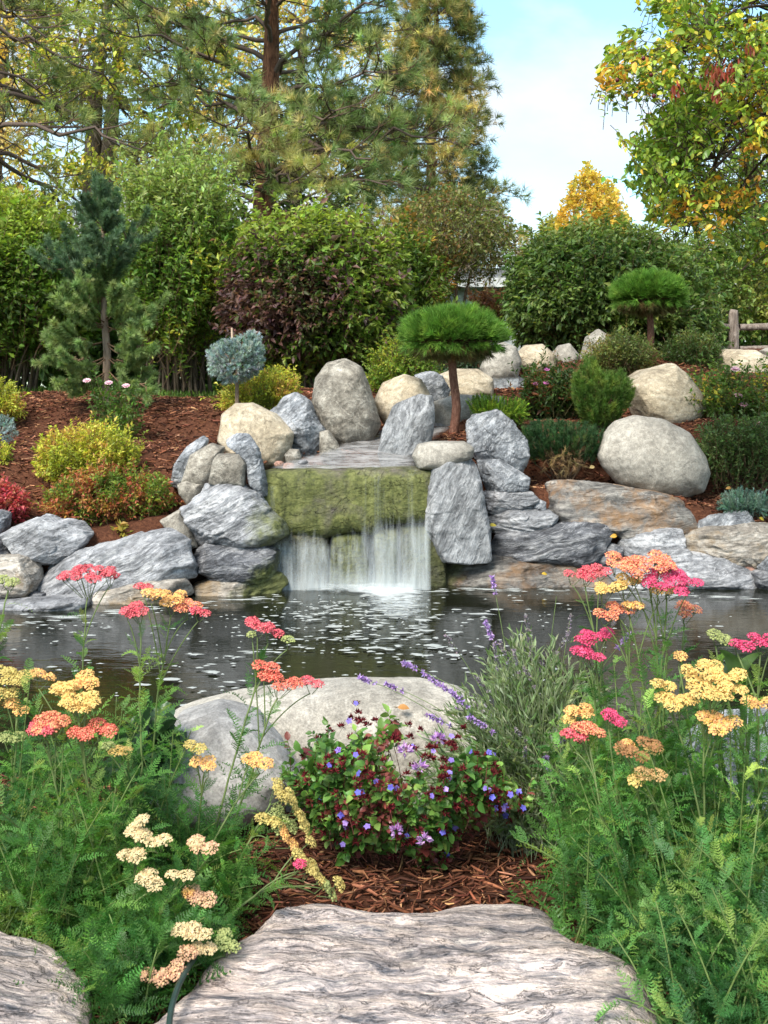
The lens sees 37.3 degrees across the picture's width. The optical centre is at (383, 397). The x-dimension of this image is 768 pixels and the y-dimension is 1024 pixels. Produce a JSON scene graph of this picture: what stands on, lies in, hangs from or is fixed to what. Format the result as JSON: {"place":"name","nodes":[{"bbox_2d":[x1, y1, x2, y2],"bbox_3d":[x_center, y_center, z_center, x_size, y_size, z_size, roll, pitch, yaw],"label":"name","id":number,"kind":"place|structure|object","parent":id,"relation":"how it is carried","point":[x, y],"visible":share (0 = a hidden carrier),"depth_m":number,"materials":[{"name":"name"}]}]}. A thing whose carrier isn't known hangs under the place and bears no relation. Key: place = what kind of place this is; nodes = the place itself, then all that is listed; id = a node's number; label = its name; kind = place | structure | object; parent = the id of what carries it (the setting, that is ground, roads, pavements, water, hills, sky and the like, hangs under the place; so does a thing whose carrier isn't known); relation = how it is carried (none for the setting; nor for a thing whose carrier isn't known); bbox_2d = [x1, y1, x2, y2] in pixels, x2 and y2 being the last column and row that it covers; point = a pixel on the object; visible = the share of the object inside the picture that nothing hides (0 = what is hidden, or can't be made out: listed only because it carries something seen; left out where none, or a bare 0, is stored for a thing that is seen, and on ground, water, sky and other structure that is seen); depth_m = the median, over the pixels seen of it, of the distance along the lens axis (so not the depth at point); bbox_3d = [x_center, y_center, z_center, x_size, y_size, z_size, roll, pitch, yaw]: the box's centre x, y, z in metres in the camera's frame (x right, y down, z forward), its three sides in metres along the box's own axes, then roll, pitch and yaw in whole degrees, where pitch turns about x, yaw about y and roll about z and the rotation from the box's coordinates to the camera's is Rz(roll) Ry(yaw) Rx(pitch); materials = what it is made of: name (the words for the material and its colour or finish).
{"place":"outdoors","nodes":[
{"label":"outdoors","id":0,"kind":"place"},
{"bbox_2d":[0,580,767,812],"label":"water","id":1,"kind":"structure","parent":0,"point":[109,647],"depth_m":7.05,"materials":[{"name":"black liquid"}]},
{"bbox_2d":[0,594,92,610],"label":"rock","id":2,"kind":"object","parent":1,"relation":"in","point":[58,602],"visible":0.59,"depth_m":8.07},
{"bbox_2d":[91,578,193,604],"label":"rock","id":3,"kind":"object","parent":1,"relation":"in","point":[128,594],"visible":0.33,"depth_m":8.31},
{"bbox_2d":[193,571,287,596],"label":"rock","id":4,"kind":"object","parent":1,"relation":"in","point":[277,582],"visible":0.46,"depth_m":8.63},
{"bbox_2d":[273,535,329,585],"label":"rock","id":5,"kind":"object","parent":1,"relation":"in","point":[303,557],"visible":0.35,"depth_m":9.04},
{"bbox_2d":[329,532,369,586],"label":"rock","id":6,"kind":"object","parent":1,"relation":"in","point":[349,560],"visible":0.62,"depth_m":9.04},
{"bbox_2d":[2,588,756,705],"bbox_3d":[0.068,1.486,7.136,5.573,0.004,3.538,0,0,0],"label":"foam","id":7,"kind":"object","parent":1,"relation":"on","point":[373,626],"visible":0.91,"depth_m":7.43,"materials":[{"name":"grey"}]},
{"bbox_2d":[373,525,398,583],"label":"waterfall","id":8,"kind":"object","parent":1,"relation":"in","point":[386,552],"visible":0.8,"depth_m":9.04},
{"bbox_2d":[400,523,446,585],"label":"rock","id":9,"kind":"object","parent":1,"relation":"in","point":[423,562],"visible":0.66,"depth_m":9.04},
{"bbox_2d":[607,547,756,589],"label":"rock","id":10,"kind":"object","parent":1,"relation":"in","point":[711,572],"visible":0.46,"depth_m":8.97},
{"bbox_2d":[684,522,767,568],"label":"rock","id":11,"kind":"object","parent":10,"relation":"on","point":[744,544],"visible":0.8,"depth_m":9.12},
{"bbox_2d":[0,348,767,1023],"bbox_3d":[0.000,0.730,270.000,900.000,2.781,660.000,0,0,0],"label":"ground","id":12,"kind":"structure","parent":0,"point":[104,532],"depth_m":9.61,"materials":[{"name":"wood"}]},
{"bbox_2d":[0,473,38,523],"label":"barberry","id":13,"kind":"object","parent":12,"relation":"on","point":[19,505],"visible":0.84,"depth_m":9.14,"materials":[{"name":"red plant"}]},
{"bbox_2d":[0,553,43,598],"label":"rock","id":14,"kind":"object","parent":12,"relation":"on","point":[28,572],"visible":0.62,"depth_m":8.39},
{"bbox_2d":[0,0,72,207],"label":"broadleaf tree","id":15,"kind":"object","parent":12,"relation":"on","point":[6,79],"visible":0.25,"depth_m":31.91,"materials":[{"name":"yellow plant"}]},
{"bbox_2d":[0,931,94,1023],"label":"stone slab","id":16,"kind":"structure","parent":12,"relation":"on","point":[33,998],"depth_m":2.08,"materials":[{"name":"stone"}]},
{"bbox_2d":[0,176,123,391],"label":"shrub","id":17,"kind":"object","parent":12,"relation":"on","point":[22,226],"visible":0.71,"depth_m":13.89,"materials":[{"name":"green plant"}]},
{"bbox_2d":[0,574,128,924],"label":"yarrow","id":18,"kind":"object","parent":12,"relation":"on","point":[13,674],"visible":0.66,"depth_m":2.50,"materials":[{"name":"green plant"}]},
{"bbox_2d":[0,742,144,940],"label":"yarrow","id":19,"kind":"object","parent":12,"relation":"on","point":[11,920],"visible":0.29,"depth_m":2.38,"materials":[{"name":"green plant"}]},
{"bbox_2d":[0,668,173,963],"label":"yarrow","id":20,"kind":"object","parent":12,"relation":"on","point":[42,725],"visible":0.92,"depth_m":2.33,"materials":[{"name":"green plant"}]},
{"bbox_2d":[30,410,152,488],"bbox_3d":[-2.499,0.531,9.738,1.097,0.840,0.931,0,0,0],"label":"spirea","id":21,"kind":"object","parent":12,"relation":"on","point":[77,450],"visible":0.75,"depth_m":9.51,"materials":[{"name":"yellow plant"}]},
{"bbox_2d":[0,0,185,276],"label":"pine tree","id":22,"kind":"object","parent":12,"relation":"on","point":[54,76],"visible":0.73,"depth_m":17.65,"materials":[{"name":"green plant"}]},
{"bbox_2d":[6,564,179,875],"bbox_3d":[-0.734,0.787,2.785,0.427,0.747,0.407,0,0,-36],"label":"yarrow","id":23,"kind":"object","parent":12,"relation":"on","point":[108,572],"visible":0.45,"depth_m":2.78,"materials":[{"name":"green plant"}]},
{"bbox_2d":[26,168,172,405],"bbox_3d":[-2.974,-1.125,11.807,1.556,2.640,1.181,0,0,0],"label":"young pine","id":24,"kind":"object","parent":12,"relation":"on","point":[100,262],"visible":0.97,"depth_m":11.82,"materials":[{"name":"green plant"}]},
{"bbox_2d":[32,452,184,525],"bbox_3d":[-2.251,0.839,9.340,1.264,0.772,0.810,0,0,0],"label":"spirea","id":25,"kind":"object","parent":12,"relation":"on","point":[101,498],"visible":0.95,"depth_m":9.12,"materials":[{"name":"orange plant"}]},
{"bbox_2d":[78,366,148,438],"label":"rose bush","id":26,"kind":"object","parent":12,"relation":"on","point":[107,407],"visible":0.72,"depth_m":10.74,"materials":[{"name":"green plant"}]},
{"bbox_2d":[12,813,219,982],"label":"yarrow","id":27,"kind":"object","parent":12,"relation":"on","point":[150,876],"visible":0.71,"depth_m":2.26,"materials":[{"name":"green plant"}]},
{"bbox_2d":[37,527,198,595],"bbox_3d":[-2.020,1.290,8.621,1.211,0.581,0.523,0,0,0],"label":"rock","id":28,"kind":"object","parent":12,"relation":"on","point":[156,555],"visible":0.73,"depth_m":8.44,"materials":[{"name":"stone"}]},
{"bbox_2d":[0,513,93,565],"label":"rock","id":29,"kind":"object","parent":28,"relation":"on","point":[48,539],"visible":0.98,"depth_m":8.60,"materials":[{"name":"stone"}]},
{"bbox_2d":[13,900,230,1023],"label":"yarrow","id":30,"kind":"object","parent":12,"relation":"on","point":[106,964],"visible":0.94,"depth_m":2.08,"materials":[{"name":"green plant"}]},
{"bbox_2d":[14,0,245,387],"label":"broadleaf tree","id":31,"kind":"object","parent":12,"relation":"on","point":[96,147],"visible":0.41,"depth_m":26.12,"materials":[{"name":"green plant"}]},
{"bbox_2d":[104,696,188,809],"bbox_3d":[-0.607,0.953,2.917,0.212,0.408,0.179,0,0,0],"label":"broadleaf plant","id":32,"kind":"object","parent":12,"relation":"on","point":[168,724],"visible":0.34,"depth_m":2.88,"materials":[{"name":"green plant"}]},
{"bbox_2d":[68,880,243,1005],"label":"yarrow","id":33,"kind":"object","parent":12,"relation":"on","point":[194,928],"visible":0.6,"depth_m":2.17,"materials":[{"name":"green plant"}]},
{"bbox_2d":[66,582,272,886],"bbox_3d":[-0.536,0.831,2.710,0.510,0.753,0.400,0,0,-20],"label":"yarrow","id":34,"kind":"object","parent":12,"relation":"on","point":[151,593],"visible":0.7,"depth_m":2.71,"materials":[{"name":"green plant"}]},
{"bbox_2d":[94,113,262,396],"bbox_3d":[-2.773,-1.854,14.840,2.610,3.798,2.809,0,0,0],"label":"shrub","id":35,"kind":"object","parent":12,"relation":"on","point":[179,256],"visible":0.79,"depth_m":14.17,"materials":[{"name":"green plant"}]},
{"bbox_2d":[101,739,282,939],"bbox_3d":[-0.432,0.964,2.494,0.402,0.422,0.345,0,0,0],"label":"yarrow","id":36,"kind":"object","parent":12,"relation":"on","point":[206,763],"visible":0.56,"depth_m":2.53,"materials":[{"name":"green plant"}]},
{"bbox_2d":[118,777,309,949],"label":"yarrow","id":37,"kind":"object","parent":12,"relation":"on","point":[277,821],"visible":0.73,"depth_m":2.50,"materials":[{"name":"green plant"}]},
{"bbox_2d":[150,699,298,831],"bbox_3d":[-0.435,0.991,3.080,0.409,0.315,0.351,0,0,0],"label":"rock","id":38,"kind":"object","parent":12,"relation":"on","point":[214,719],"visible":0.5,"depth_m":2.96,"materials":[{"name":"grey stone"}]},
{"bbox_2d":[125,616,324,882],"bbox_3d":[-0.384,0.863,2.640,0.414,0.681,0.290,0,0,-40],"label":"yarrow","id":39,"kind":"object","parent":12,"relation":"on","point":[258,671],"visible":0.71,"depth_m":2.64,"materials":[{"name":"green plant"}]},
{"bbox_2d":[179,483,288,547],"bbox_3d":[-1.176,0.916,8.964,0.872,0.560,0.616,0,0,0],"label":"rock","id":40,"kind":"object","parent":12,"relation":"on","point":[235,516],"visible":0.91,"depth_m":8.74,"materials":[{"name":"stone"}]},
{"bbox_2d":[177,481,201,504],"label":"rock","id":41,"kind":"object","parent":40,"relation":"on","point":[188,491],"visible":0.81,"depth_m":9.07,"materials":[{"name":"grey stone"}]},
{"bbox_2d":[181,443,224,487],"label":"rock","id":42,"kind":"object","parent":41,"relation":"on","point":[198,467],"visible":0.7,"depth_m":9.15,"materials":[{"name":"grey stone"}]},
{"bbox_2d":[208,453,246,486],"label":"rock","id":43,"kind":"object","parent":40,"relation":"on","point":[228,468],"visible":0.91,"depth_m":8.86,"materials":[{"name":"grey stone"}]},
{"bbox_2d":[226,433,267,497],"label":"rock","id":44,"kind":"object","parent":40,"relation":"on","point":[245,447],"visible":1,"depth_m":8.95,"materials":[{"name":"grey stone"}]},
{"bbox_2d":[206,328,266,402],"bbox_3d":[-1.436,-0.178,10.995,0.618,0.987,0.569,0,0,0],"label":"globe spruce","id":45,"kind":"object","parent":12,"relation":"on","point":[219,352],"visible":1,"depth_m":10.86,"materials":[{"name":"green plant"}]},
{"bbox_2d":[193,543,280,584],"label":"rock","id":46,"kind":"object","parent":12,"relation":"on","point":[247,566],"visible":0.78,"depth_m":8.64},
{"bbox_2d":[156,834,345,970],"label":"yarrow","id":47,"kind":"object","parent":12,"relation":"on","point":[311,866],"visible":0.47,"depth_m":2.40,"materials":[{"name":"green plant"}]},
{"bbox_2d":[200,364,302,410],"bbox_3d":[-1.291,0.012,11.476,1.004,0.714,0.930,0,0,15],"label":"spirea","id":48,"kind":"object","parent":12,"relation":"on","point":[271,388],"visible":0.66,"depth_m":11.23,"materials":[{"name":"yellow plant"}]},
{"bbox_2d":[217,402,293,469],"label":"rock","id":49,"kind":"object","parent":12,"relation":"on","point":[270,433],"visible":0.69,"depth_m":9.65,"materials":[{"name":"beige stone"}]},
{"bbox_2d":[82,0,475,373],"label":"pine tree","id":50,"kind":"object","parent":12,"relation":"on","point":[276,135],"visible":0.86,"depth_m":19.85,"materials":[{"name":"green plant"}]},
{"bbox_2d":[175,0,414,210],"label":"broadleaf tree","id":51,"kind":"object","parent":12,"relation":"on","point":[292,18],"visible":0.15,"depth_m":37.24,"materials":[{"name":"green plant"}]},
{"bbox_2d":[270,392,325,458],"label":"rock","id":52,"kind":"object","parent":12,"relation":"on","point":[295,412],"visible":0.68,"depth_m":9.92,"materials":[{"name":"grey stone"}]},
{"bbox_2d":[208,184,419,387],"bbox_3d":[-0.863,-1.251,13.863,2.737,2.605,2.648,0,0,0],"label":"shrub","id":53,"kind":"object","parent":12,"relation":"on","point":[310,293],"visible":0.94,"depth_m":13.06,"materials":[{"name":"green plant"}]},
{"bbox_2d":[174,677,493,811],"bbox_3d":[-0.150,1.097,3.449,1.046,0.448,0.449,0,0,0],"label":"rock","id":54,"kind":"object","parent":12,"relation":"on","point":[331,700],"visible":0.25,"depth_m":3.34,"materials":[{"name":"stone"}]},
{"bbox_2d":[311,358,380,449],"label":"rock","id":55,"kind":"object","parent":12,"relation":"on","point":[344,405],"visible":0.95,"depth_m":10.07,"materials":[{"name":"grey stone"}]},
{"bbox_2d":[264,465,430,537],"bbox_3d":[-0.271,0.852,9.299,1.566,0.588,0.625,0,0,0],"label":"rock","id":56,"kind":"object","parent":12,"relation":"on","point":[329,501],"visible":0.91,"depth_m":9.01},
{"bbox_2d":[412,441,473,469],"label":"rock","id":57,"kind":"object","parent":56,"relation":"on","point":[430,455],"visible":0.88,"depth_m":9.05,"materials":[{"name":"stone"}]},
{"bbox_2d":[374,374,430,424],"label":"rock","id":58,"kind":"object","parent":12,"relation":"on","point":[392,392],"visible":0.43,"depth_m":10.49,"materials":[{"name":"beige stone"}]},
{"bbox_2d":[361,326,447,393],"bbox_3d":[0.171,-0.321,12.400,1.074,1.034,0.946,0,0,0],"label":"shrub","id":59,"kind":"object","parent":12,"relation":"on","point":[402,364],"visible":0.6,"depth_m":12.15,"materials":[{"name":"green plant"}]},
{"bbox_2d":[377,394,434,465],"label":"rock","id":60,"kind":"object","parent":12,"relation":"on","point":[408,427],"visible":0.84,"depth_m":9.70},
{"bbox_2d":[155,904,658,1023],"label":"stone slab","id":61,"kind":"structure","parent":12,"relation":"on","point":[465,964],"depth_m":2.14,"materials":[{"name":"stone"}]},
{"bbox_2d":[277,700,537,871],"bbox_3d":[0.054,0.983,2.814,0.639,0.480,0.506,0,0,0],"label":"plumbago","id":62,"kind":"object","parent":12,"relation":"on","point":[328,793],"visible":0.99,"depth_m":2.67,"materials":[{"name":"green plant"}]},
{"bbox_2d":[370,199,460,355],"bbox_3d":[0.251,-1.517,15.826,1.622,2.444,2.284,0,0,0],"label":"shrub","id":63,"kind":"object","parent":12,"relation":"on","point":[430,283],"visible":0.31,"depth_m":15.30,"materials":[{"name":"green plant"}]},
{"bbox_2d":[317,0,534,293],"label":"pine tree","id":64,"kind":"object","parent":12,"relation":"on","point":[442,40],"visible":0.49,"depth_m":30.13,"materials":[{"name":"green plant"}]},
{"bbox_2d":[376,180,526,305],"bbox_3d":[0.935,-1.733,16.486,2.206,2.900,2.490,0,0,0],"label":"slim tree","id":65,"kind":"object","parent":12,"relation":"on","point":[468,243],"visible":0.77,"depth_m":16.04,"materials":[{"name":"green plant"}]},
{"bbox_2d":[395,299,514,432],"bbox_3d":[0.644,-0.241,10.339,1.148,1.344,1.098,0,0,0],"label":"mop headed pine","id":66,"kind":"object","parent":12,"relation":"on","point":[451,335],"visible":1,"depth_m":10.11,"materials":[{"name":"green plant"}]},
{"bbox_2d":[464,392,532,426],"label":"juniper","id":67,"kind":"object","parent":12,"relation":"on","point":[513,410],"visible":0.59,"depth_m":10.34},
{"bbox_2d":[494,376,523,389],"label":"rock","id":68,"kind":"object","parent":12,"relation":"on","point":[504,383],"visible":0.27,"depth_m":12.24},
{"bbox_2d":[480,342,521,380],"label":"rock","id":69,"kind":"object","parent":68,"relation":"on","point":[497,368],"visible":0.73,"depth_m":12.24,"materials":[{"name":"stone"}]},
{"bbox_2d":[488,509,558,533],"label":"rock","id":70,"kind":"object","parent":12,"relation":"on","point":[529,520],"visible":0.77,"depth_m":9.25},
{"bbox_2d":[483,490,539,514],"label":"rock","id":71,"kind":"object","parent":70,"relation":"on","point":[498,502],"visible":0.76,"depth_m":9.36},
{"bbox_2d":[477,459,530,492],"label":"rock","id":72,"kind":"object","parent":71,"relation":"on","point":[498,475],"visible":0.93,"depth_m":9.46,"materials":[{"name":"grey stone"}]},
{"bbox_2d":[465,409,529,472],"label":"rock","id":73,"kind":"object","parent":72,"relation":"on","point":[495,434],"visible":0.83,"depth_m":9.70,"materials":[{"name":"grey stone"}]},
{"bbox_2d":[446,554,618,588],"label":"rock","id":74,"kind":"object","parent":12,"relation":"on","point":[509,572],"visible":0.37,"depth_m":9.06,"materials":[{"name":"stone"}]},
{"bbox_2d":[424,459,491,564],"bbox_3d":[0.586,0.896,9.135,0.546,0.870,0.408,0,0,0],"label":"rock","id":75,"kind":"object","parent":74,"relation":"on","point":[457,526],"visible":0.95,"depth_m":8.97,"materials":[{"name":"stone"}]},
{"bbox_2d":[491,521,614,567],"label":"rock","id":76,"kind":"object","parent":74,"relation":"on","point":[576,544],"visible":0.86,"depth_m":9.14,"materials":[{"name":"stone"}]},
{"bbox_2d":[356,574,715,861],"bbox_3d":[0.412,0.817,2.954,0.967,0.719,0.439,0,0,0],"label":"lavender","id":77,"kind":"object","parent":12,"relation":"on","point":[534,710],"visible":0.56,"depth_m":2.90,"materials":[{"name":"green plant"}]},
{"bbox_2d":[507,340,584,420],"bbox_3d":[1.685,-0.077,11.192,0.810,0.981,0.966,0,0,26],"label":"rose bush","id":78,"kind":"object","parent":12,"relation":"on","point":[552,398],"visible":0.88,"depth_m":10.97,"materials":[{"name":"green plant"}]},
{"bbox_2d":[520,417,605,479],"bbox_3d":[1.604,0.510,10.132,0.855,0.691,0.716,0,0,0],"label":"mugo pine","id":79,"kind":"object","parent":12,"relation":"on","point":[566,443],"visible":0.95,"depth_m":9.96,"materials":[{"name":"plant"}]},
{"bbox_2d":[511,563,667,900],"bbox_3d":[0.517,0.816,2.632,0.362,0.818,0.543,0,0,-25],"label":"yarrow","id":80,"kind":"object","parent":12,"relation":"on","point":[584,650],"visible":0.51,"depth_m":2.71,"materials":[{"name":"green plant"}]},
{"bbox_2d":[552,160,633,236],"bbox_3d":[6.645,-4.066,35.959,3.214,7.205,3.660,0,0,0],"label":"conical tree","id":81,"kind":"object","parent":12,"relation":"on","point":[597,194],"visible":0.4,"depth_m":35.24,"materials":[{"name":"yellow plant"}]},
{"bbox_2d":[505,703,689,951],"bbox_3d":[0.501,0.924,2.414,0.410,0.522,0.433,0,0,-24],"label":"yarrow","id":82,"kind":"object","parent":12,"relation":"on","point":[588,727],"visible":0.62,"depth_m":2.42,"materials":[{"name":"green plant"}]},
{"bbox_2d":[569,353,636,429],"bbox_3d":[2.063,-0.045,10.750,0.670,0.770,0.658,0,0,0],"label":"mugo pine","id":83,"kind":"object","parent":12,"relation":"on","point":[606,395],"visible":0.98,"depth_m":10.58,"materials":[{"name":"plant"}]},
{"bbox_2d":[489,203,734,352],"bbox_3d":[3.053,-1.383,15.178,3.253,2.468,2.797,0,0,0],"label":"shrub","id":84,"kind":"object","parent":12,"relation":"on","point":[580,270],"visible":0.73,"depth_m":14.38,"materials":[{"name":"green plant"}]},
{"bbox_2d":[545,479,697,538],"bbox_3d":[2.001,0.944,9.557,1.239,0.510,0.598,0,0,0],"label":"rock","id":85,"kind":"object","parent":12,"relation":"on","point":[623,512],"visible":0.87,"depth_m":9.36,"materials":[{"name":"stone"}]},
{"bbox_2d":[576,315,667,382],"bbox_3d":[2.592,-0.445,12.503,1.030,0.970,1.029,0,0,0],"label":"cotoneaster","id":86,"kind":"object","parent":12,"relation":"on","point":[635,353],"visible":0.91,"depth_m":12.22,"materials":[{"name":"green plant"}]},
{"bbox_2d":[516,550,738,896],"bbox_3d":[0.566,0.773,2.609,0.493,0.840,0.466,0,0,0],"label":"yarrow","id":87,"kind":"object","parent":12,"relation":"on","point":[631,563],"visible":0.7,"depth_m":2.62,"materials":[{"name":"green plant"}]},
{"bbox_2d":[606,266,691,355],"bbox_3d":[3.071,-0.950,13.199,1.028,1.207,1.006,0,0,0],"label":"mop headed pine","id":88,"kind":"object","parent":12,"relation":"on","point":[648,294],"visible":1,"depth_m":12.98,"materials":[{"name":"green plant"}]},
{"bbox_2d":[617,527,686,556],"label":"rock","id":89,"kind":"object","parent":12,"relation":"on","point":[638,544],"visible":0.52,"depth_m":9.21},
{"bbox_2d":[597,415,710,497],"bbox_3d":[2.349,0.521,9.952,0.964,0.735,0.805,0,0,0],"label":"rock","id":90,"kind":"object","parent":12,"relation":"on","point":[655,454],"visible":0.9,"depth_m":9.65,"materials":[{"name":"stone"}]},
{"bbox_2d":[557,804,756,1013],"bbox_3d":[0.529,0.986,2.229,0.392,0.431,0.346,0,0,0],"label":"yarrow","id":91,"kind":"object","parent":12,"relation":"on","point":[625,908],"visible":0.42,"depth_m":2.22,"materials":[{"name":"green plant"}]},
{"bbox_2d":[551,735,767,981],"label":"yarrow","id":92,"kind":"object","parent":12,"relation":"on","point":[627,746],"visible":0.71,"depth_m":2.29,"materials":[{"name":"green plant"}]},
{"bbox_2d":[623,363,705,423],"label":"rock","id":93,"kind":"object","parent":12,"relation":"on","point":[662,390],"visible":0.78,"depth_m":10.92,"materials":[{"name":"beige stone"}]},
{"bbox_2d":[590,0,767,275],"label":"crabapple tree","id":94,"kind":"object","parent":12,"relation":"on","point":[670,153],"visible":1,"depth_m":8.07,"materials":[{"name":"green plant"}]},
{"bbox_2d":[594,855,767,1023],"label":"yarrow","id":95,"kind":"object","parent":12,"relation":"on","point":[727,1006],"visible":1,"depth_m":1.98,"materials":[{"name":"green plant"}]},
{"bbox_2d":[603,651,767,951],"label":"yarrow","id":96,"kind":"object","parent":12,"relation":"on","point":[724,688],"visible":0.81,"depth_m":2.40,"materials":[{"name":"green plant"}]},
{"bbox_2d":[655,317,725,369],"bbox_3d":[3.489,-0.507,12.961,0.783,0.890,1.193,0,0,19],"label":"cotoneaster","id":97,"kind":"object","parent":12,"relation":"on","point":[678,350],"visible":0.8,"depth_m":12.71,"materials":[{"name":"green plant"}]},
{"bbox_2d":[622,793,767,1023],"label":"yarrow","id":98,"kind":"object","parent":12,"relation":"on","point":[743,896],"visible":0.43,"depth_m":2.14,"materials":[{"name":"green plant"}]},
{"bbox_2d":[651,628,767,915],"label":"yarrow","id":99,"kind":"object","parent":12,"relation":"on","point":[757,702],"visible":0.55,"depth_m":2.52,"materials":[{"name":"green plant"}]},
{"bbox_2d":[659,47,767,345],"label":"broadleaf tree","id":100,"kind":"object","parent":12,"relation":"on","point":[734,165],"visible":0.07,"depth_m":20.80,"materials":[{"name":"green plant"}]},
{"bbox_2d":[679,192,767,345],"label":"shrub","id":101,"kind":"object","parent":12,"relation":"on","point":[727,263],"visible":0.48,"depth_m":17.82,"materials":[{"name":"green plant"}]},
{"bbox_2d":[684,352,767,420],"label":"rose bush","id":102,"kind":"object","parent":12,"relation":"on","point":[736,401],"visible":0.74,"depth_m":10.94,"materials":[{"name":"green plant"}]},
{"bbox_2d":[693,406,767,500],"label":"perennial plant","id":103,"kind":"object","parent":12,"relation":"on","point":[738,455],"visible":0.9,"depth_m":9.88,"materials":[{"name":"green plant"}]},
{"bbox_2d":[715,485,767,518],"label":"juniper","id":104,"kind":"object","parent":12,"relation":"on","point":[754,504],"visible":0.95,"depth_m":9.52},
{"bbox_2d":[1,0,767,386],"label":"sky","id":105,"kind":"structure","parent":0,"point":[548,51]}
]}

